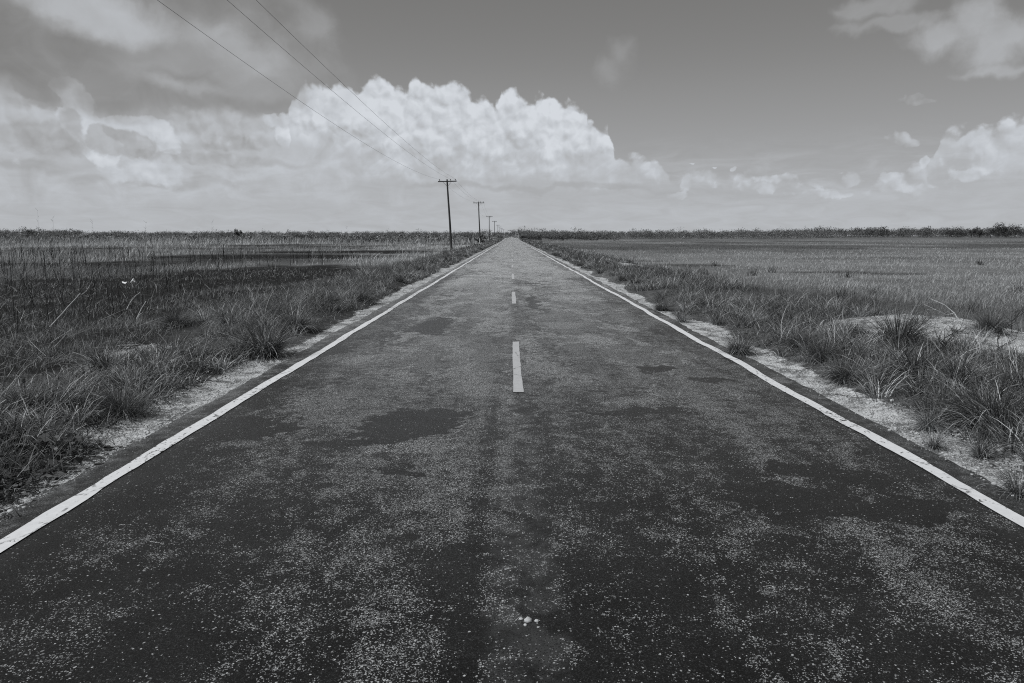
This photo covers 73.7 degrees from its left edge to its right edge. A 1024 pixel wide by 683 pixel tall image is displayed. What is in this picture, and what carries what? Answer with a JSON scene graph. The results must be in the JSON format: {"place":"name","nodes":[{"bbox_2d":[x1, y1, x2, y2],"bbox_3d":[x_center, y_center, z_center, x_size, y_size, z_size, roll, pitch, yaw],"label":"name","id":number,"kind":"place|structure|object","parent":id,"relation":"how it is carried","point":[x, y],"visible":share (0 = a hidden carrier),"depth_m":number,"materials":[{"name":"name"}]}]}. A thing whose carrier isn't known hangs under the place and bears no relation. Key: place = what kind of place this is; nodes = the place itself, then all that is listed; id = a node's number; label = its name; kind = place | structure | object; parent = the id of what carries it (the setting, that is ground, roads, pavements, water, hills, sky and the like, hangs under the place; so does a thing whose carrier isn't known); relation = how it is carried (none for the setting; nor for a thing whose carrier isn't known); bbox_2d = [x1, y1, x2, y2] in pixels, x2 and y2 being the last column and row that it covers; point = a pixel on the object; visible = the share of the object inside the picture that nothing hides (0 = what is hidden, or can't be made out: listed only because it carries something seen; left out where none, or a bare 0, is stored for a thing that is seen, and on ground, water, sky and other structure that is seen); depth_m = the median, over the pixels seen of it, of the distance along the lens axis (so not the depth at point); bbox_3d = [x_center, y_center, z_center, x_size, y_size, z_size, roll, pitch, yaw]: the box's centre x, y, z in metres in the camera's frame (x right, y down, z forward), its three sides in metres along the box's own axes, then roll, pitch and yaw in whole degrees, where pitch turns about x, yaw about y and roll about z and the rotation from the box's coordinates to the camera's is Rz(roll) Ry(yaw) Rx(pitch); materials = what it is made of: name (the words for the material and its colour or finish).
{"place":"outdoors","nodes":[
{"label":"outdoors","id":0,"kind":"place"},
{"bbox_2d":[0,238,1023,682],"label":"road","id":1,"kind":"structure","parent":0,"point":[416,488],"depth_m":3.93,"materials":[{"name":"grey asphalt"}]},
{"bbox_2d":[0,242,500,552],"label":"road marking","id":2,"kind":"object","parent":1,"relation":"on","point":[32,526],"visible":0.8,"depth_m":5.34,"materials":[{"name":"white paint"}]},
{"bbox_2d":[512,292,515,303],"bbox_3d":[0.050,-1.221,18.781,0.116,0.006,3.576,0,9,0],"label":"road marking","id":3,"kind":"object","parent":1,"relation":"on","point":[513,298],"visible":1,"depth_m":18.36,"materials":[{"name":"paint"}]},
{"bbox_2d":[512,342,523,391],"bbox_3d":[0.066,0.271,9.112,0.119,0.005,3.576,0,9,0],"label":"road marking","id":4,"kind":"object","parent":1,"relation":"on","point":[517,382],"visible":1,"depth_m":8.52,"materials":[{"name":"paint"}]},
{"bbox_2d":[524,616,531,622],"bbox_3d":[0.071,1.218,2.982,0.039,0.025,0.028,-3,9,-21],"label":"stone chip","id":5,"kind":"object","parent":1,"relation":"on","point":[527,619],"visible":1,"depth_m":2.98,"materials":[{"name":"stone"}]},
{"bbox_2d":[522,242,1023,526],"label":"road marking","id":6,"kind":"object","parent":1,"relation":"on","point":[1006,512],"visible":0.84,"depth_m":5.78,"materials":[{"name":"white paint"}]},
{"bbox_2d":[0,236,1023,521],"bbox_3d":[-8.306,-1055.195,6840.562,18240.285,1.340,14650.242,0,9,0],"label":"ground","id":7,"kind":"structure","parent":0,"point":[784,360],"depth_m":22.03,"materials":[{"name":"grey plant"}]},
{"bbox_2d":[0,506,19,516],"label":"stick","id":8,"kind":"object","parent":7,"relation":"on","point":[4,510],"visible":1,"depth_m":4.17,"materials":[{"name":"wood"}]},
{"bbox_2d":[22,227,35,237],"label":"bush","id":9,"kind":"object","parent":7,"relation":"on","point":[28,233],"visible":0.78,"depth_m":236.46,"materials":[{"name":"black plant"}]},
{"bbox_2d":[0,400,66,437],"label":"grass tuft","id":10,"kind":"object","parent":7,"relation":"on","point":[22,423],"visible":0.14,"depth_m":5.50,"materials":[{"name":"plant"}]},
{"bbox_2d":[0,373,73,414],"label":"grass tuft","id":11,"kind":"object","parent":7,"relation":"on","point":[32,391],"visible":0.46,"depth_m":6.17,"materials":[{"name":"grey plant"}]},
{"bbox_2d":[0,397,118,504],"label":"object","id":12,"kind":"object","parent":7,"relation":"on","point":[40,468],"visible":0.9,"depth_m":5.08,"materials":[{"name":"grey plant"}]},
{"bbox_2d":[37,372,92,396],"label":"grass tuft","id":13,"kind":"object","parent":7,"relation":"on","point":[62,384],"visible":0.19,"depth_m":6.79,"materials":[{"name":"grey plant"}]},
{"bbox_2d":[49,292,84,326],"bbox_3d":[-9.226,-0.677,14.196,0.719,0.730,0.034,-5,10,-30],"label":"dead stick","id":14,"kind":"object","parent":7,"relation":"on","point":[66,309],"visible":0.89,"depth_m":14.17,"materials":[{"name":"grey wood"}]},
{"bbox_2d":[61,342,133,374],"bbox_3d":[-4.880,0.197,8.168,1.163,0.445,1.054,0,9,0],"label":"grass tuft","id":15,"kind":"object","parent":7,"relation":"on","point":[93,361],"visible":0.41,"depth_m":8.08,"materials":[{"name":"grey plant"}]},
{"bbox_2d":[86,378,170,423],"bbox_3d":[-3.679,0.523,6.441,0.874,0.373,0.910,1,9,7],"label":"grass tuft","id":16,"kind":"object","parent":7,"relation":"on","point":[130,409],"visible":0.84,"depth_m":6.42,"materials":[{"name":"grey plant"}]},
{"bbox_2d":[147,303,201,328],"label":"grass tuft","id":17,"kind":"object","parent":7,"relation":"on","point":[169,319],"visible":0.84,"depth_m":12.76,"materials":[{"name":"grey plant"}]},
{"bbox_2d":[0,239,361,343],"bbox_3d":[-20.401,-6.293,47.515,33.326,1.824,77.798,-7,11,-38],"label":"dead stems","id":18,"kind":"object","parent":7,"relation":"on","point":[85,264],"visible":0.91,"depth_m":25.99,"materials":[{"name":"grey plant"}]},
{"bbox_2d":[198,302,255,327],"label":"grass tuft","id":19,"kind":"object","parent":7,"relation":"on","point":[222,317],"visible":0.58,"depth_m":12.78,"materials":[{"name":"grey plant"}]},
{"bbox_2d":[233,229,241,236],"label":"tree","id":20,"kind":"object","parent":7,"relation":"on","point":[236,232],"visible":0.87,"depth_m":218.90,"materials":[{"name":"black plant"}]},
{"bbox_2d":[0,236,489,382],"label":"field grass","id":21,"kind":"structure","parent":7,"relation":"on","point":[103,323],"depth_m":26.25,"materials":[{"name":"plant"}]},
{"bbox_2d":[0,237,503,514],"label":"verge grass","id":22,"kind":"structure","parent":7,"relation":"on","point":[148,365],"depth_m":8.64,"materials":[{"name":"plant"}]},
{"bbox_2d":[213,312,314,362],"bbox_3d":[-3.535,-0.122,9.818,1.663,0.702,1.646,4,10,22],"label":"grass tuft","id":23,"kind":"object","parent":7,"relation":"on","point":[272,347],"visible":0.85,"depth_m":9.69,"materials":[{"name":"grey plant"}]},
{"bbox_2d":[267,304,324,333],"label":"grass tuft","id":24,"kind":"object","parent":7,"relation":"on","point":[301,320],"visible":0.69,"depth_m":12.10,"materials":[{"name":"plant"}]},
{"bbox_2d":[0,233,620,243],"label":"scrub","id":25,"kind":"object","parent":7,"relation":"on","point":[457,238],"visible":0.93,"depth_m":194.69,"materials":[{"name":"black plant"}]},
{"bbox_2d":[310,289,347,305],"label":"grass tuft","id":26,"kind":"object","parent":7,"relation":"on","point":[332,298],"visible":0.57,"depth_m":15.56,"materials":[{"name":"grey plant"}]},
{"bbox_2d":[346,285,381,303],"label":"grass tuft","id":27,"kind":"object","parent":7,"relation":"on","point":[364,298],"visible":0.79,"depth_m":17.28,"materials":[{"name":"plant"}]},
{"bbox_2d":[392,271,408,281],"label":"grass tuft","id":28,"kind":"object","parent":7,"relation":"on","point":[399,278],"visible":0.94,"depth_m":24.20,"materials":[{"name":"plant"}]},
{"bbox_2d":[438,179,456,248],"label":"power pole","id":29,"kind":"object","parent":7,"relation":"on","point":[447,185],"visible":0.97,"depth_m":90.79,"materials":[{"name":"brown wood"}]},
{"bbox_2d":[159,1,500,228],"bbox_3d":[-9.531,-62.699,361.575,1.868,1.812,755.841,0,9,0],"label":"power wire","id":30,"kind":"object","parent":29,"relation":"attached to","point":[283,89],"visible":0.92,"depth_m":26.80,"materials":[{"name":"metal"}]},
{"bbox_2d":[227,0,462,191],"bbox_3d":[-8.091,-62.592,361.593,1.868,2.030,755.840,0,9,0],"label":"power wire","id":31,"kind":"object","parent":29,"relation":"attached to","point":[316,77],"visible":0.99,"depth_m":27.16,"materials":[{"name":"metal"}]},
{"bbox_2d":[256,0,486,211],"bbox_3d":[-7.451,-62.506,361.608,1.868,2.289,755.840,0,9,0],"label":"power wire","id":32,"kind":"object","parent":29,"relation":"attached to","point":[344,85],"visible":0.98,"depth_m":29.06,"materials":[{"name":"metal"}]},
{"bbox_2d":[476,201,483,242],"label":"power pole","id":33,"kind":"object","parent":7,"relation":"on","point":[479,222],"visible":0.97,"depth_m":150.65,"materials":[{"name":"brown wood"}]},
{"bbox_2d":[0,225,1023,238],"bbox_3d":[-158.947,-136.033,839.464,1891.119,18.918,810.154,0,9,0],"label":"woodland","id":34,"kind":"object","parent":7,"relation":"on","point":[869,232],"visible":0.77,"depth_m":576.69,"materials":[{"name":"black plant"}]},
{"bbox_2d":[616,273,627,280],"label":"grass tuft","id":35,"kind":"object","parent":7,"relation":"on","point":[623,278],"visible":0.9,"depth_m":25.30,"materials":[{"name":"grey plant"}]},
{"bbox_2d":[647,295,676,310],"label":"grass tuft","id":36,"kind":"object","parent":7,"relation":"on","point":[662,306],"visible":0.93,"depth_m":15.86,"materials":[{"name":"grey plant"}]},
{"bbox_2d":[666,309,694,322],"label":"grass tuft","id":37,"kind":"object","parent":7,"relation":"on","point":[680,317],"visible":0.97,"depth_m":13.80,"materials":[{"name":"grey plant"}]},
{"bbox_2d":[714,328,767,357],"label":"grass tuft","id":38,"kind":"object","parent":7,"relation":"on","point":[741,348],"visible":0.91,"depth_m":10.00,"materials":[{"name":"grey plant"}]},
{"bbox_2d":[519,238,1023,485],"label":"verge grass","id":39,"kind":"structure","parent":7,"relation":"on","point":[808,313],"depth_m":9.78,"materials":[{"name":"grey plant"}]},
{"bbox_2d":[528,239,1023,346],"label":"field grass","id":40,"kind":"structure","parent":7,"relation":"on","point":[872,290],"depth_m":31.46,"materials":[{"name":"plant"}]},
{"bbox_2d":[775,325,822,352],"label":"grass tuft","id":41,"kind":"object","parent":7,"relation":"on","point":[794,344],"visible":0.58,"depth_m":9.79,"materials":[{"name":"grey plant"}]},
{"bbox_2d":[788,331,853,365],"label":"grass tuft","id":42,"kind":"object","parent":7,"relation":"on","point":[817,351],"visible":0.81,"depth_m":9.04,"materials":[{"name":"grey plant"}]},
{"bbox_2d":[807,350,871,386],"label":"grass tuft","id":43,"kind":"object","parent":7,"relation":"on","point":[841,376],"visible":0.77,"depth_m":7.92,"materials":[{"name":"plant"}]},
{"bbox_2d":[839,315,875,339],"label":"grass tuft","id":44,"kind":"object","parent":7,"relation":"on","point":[863,331],"visible":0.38,"depth_m":10.39,"materials":[{"name":"grey plant"}]},
{"bbox_2d":[850,300,953,349],"bbox_3d":[5.562,-0.276,9.771,1.662,0.707,1.649,-4,10,-24],"label":"grass tuft","id":45,"kind":"object","parent":7,"relation":"on","point":[910,329],"visible":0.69,"depth_m":9.70,"materials":[{"name":"grey plant"}]},
{"bbox_2d":[864,334,961,386],"bbox_3d":[4.426,0.172,7.497,1.228,0.548,1.118,-8,12,-41],"label":"grass tuft","id":46,"kind":"object","parent":7,"relation":"on","point":[912,364],"visible":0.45,"depth_m":7.42,"materials":[{"name":"plant"}]},
{"bbox_2d":[892,400,961,439],"bbox_3d":[3.754,0.644,6.083,0.732,0.319,0.691,6,10,32],"label":"grass tuft","id":47,"kind":"object","parent":7,"relation":"on","point":[923,424],"visible":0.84,"depth_m":6.08,"materials":[{"name":"plant"}]},
{"bbox_2d":[901,423,962,452],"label":"grass tuft","id":48,"kind":"object","parent":7,"relation":"on","point":[937,444],"visible":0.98,"depth_m":5.57,"materials":[{"name":"grey plant"}]},
{"bbox_2d":[924,299,957,317],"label":"dead branch","id":49,"kind":"object","parent":7,"relation":"on","point":[947,307],"visible":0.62,"depth_m":11.66,"materials":[{"name":"grey wood"}]},
{"bbox_2d":[935,317,964,355],"bbox_3d":[5.804,-0.038,9.094,0.413,0.586,0.161,-2,9,-14],"label":"bare sapling","id":50,"kind":"object","parent":7,"relation":"on","point":[949,338],"visible":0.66,"depth_m":9.10,"materials":[{"name":"plant"}]},
{"bbox_2d":[934,328,970,359],"bbox_3d":[5.685,0.083,8.829,0.517,0.520,0.158,0,9,0],"label":"bare sapling","id":51,"kind":"object","parent":7,"relation":"on","point":[950,345],"visible":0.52,"depth_m":8.83,"materials":[{"name":"grey plant"}]},
{"bbox_2d":[896,353,1012,396],"bbox_3d":[4.502,0.288,6.853,1.220,0.467,1.105,0,9,0],"label":"grass tuft","id":52,"kind":"object","parent":7,"relation":"on","point":[957,372],"visible":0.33,"depth_m":6.77,"materials":[{"name":"grey plant"}]},
{"bbox_2d":[896,359,1023,436],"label":"grass tuft","id":53,"kind":"object","parent":7,"relation":"on","point":[1005,411],"visible":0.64,"depth_m":5.88,"materials":[{"name":"plant"}]},
{"bbox_2d":[954,230,967,237],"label":"tree","id":54,"kind":"object","parent":7,"relation":"on","point":[961,233],"visible":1,"depth_m":545.78,"materials":[{"name":"black plant"}]},
{"bbox_2d":[968,229,976,237],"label":"tree","id":55,"kind":"object","parent":7,"relation":"on","point":[970,231],"visible":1,"depth_m":537.89,"materials":[{"name":"black plant"}]},
{"bbox_2d":[973,228,984,237],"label":"tree","id":56,"kind":"object","parent":7,"relation":"on","point":[979,232],"visible":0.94,"depth_m":543.26,"materials":[{"name":"black plant"}]},
{"bbox_2d":[942,417,1021,466],"bbox_3d":[3.684,0.758,5.361,0.661,0.327,0.698,-6,11,-34],"label":"grass tuft","id":57,"kind":"object","parent":7,"relation":"on","point":[978,451],"visible":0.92,"depth_m":5.34,"materials":[{"name":"grey plant"}]},
{"bbox_2d":[957,306,1023,333],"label":"grass tuft","id":58,"kind":"object","parent":7,"relation":"on","point":[986,322],"visible":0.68,"depth_m":10.31,"materials":[{"name":"grey plant"}]},
{"bbox_2d":[984,227,998,237],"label":"tree","id":59,"kind":"object","parent":7,"relation":"on","point":[992,230],"visible":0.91,"depth_m":536.85,"materials":[{"name":"black plant"}]},
{"bbox_2d":[967,450,1023,501],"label":"grass tuft","id":60,"kind":"object","parent":7,"relation":"on","point":[1019,492],"visible":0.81,"depth_m":4.58,"materials":[{"name":"grey plant"}]},
{"bbox_2d":[967,347,1023,402],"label":"grass tuft","id":61,"kind":"object","parent":7,"relation":"on","point":[1021,379],"visible":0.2,"depth_m":6.65,"materials":[{"name":"grey plant"}]},
{"bbox_2d":[992,222,1004,237],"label":"tree","id":62,"kind":"object","parent":7,"relation":"on","point":[998,227],"visible":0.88,"depth_m":548.31,"materials":[{"name":"black plant"}]},
{"bbox_2d":[988,310,1019,351],"bbox_3d":[6.507,-0.110,9.059,0.469,0.636,0.195,-3,9,-21],"label":"bare sapling","id":63,"kind":"object","parent":7,"relation":"on","point":[998,330],"visible":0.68,"depth_m":9.08,"materials":[{"name":"grey plant"}]},
{"bbox_2d":[1000,226,1011,237],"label":"tree","id":64,"kind":"object","parent":7,"relation":"on","point":[1003,229],"visible":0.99,"depth_m":541.86,"materials":[{"name":"black plant"}]},
{"bbox_2d":[1001,307,1023,332],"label":"bare sapling","id":65,"kind":"object","parent":7,"relation":"on","point":[1011,320],"visible":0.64,"depth_m":10.44,"materials":[{"name":"grey plant"}]},
{"bbox_2d":[1008,224,1023,237],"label":"tree","id":66,"kind":"object","parent":7,"relation":"on","point":[1014,228],"visible":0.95,"depth_m":553.77,"materials":[{"name":"black plant"}]},
{"bbox_2d":[0,0,1023,235],"label":"sky","id":67,"kind":"structure","parent":0,"point":[116,115],"materials":[{"name":"grey"}]}
]}

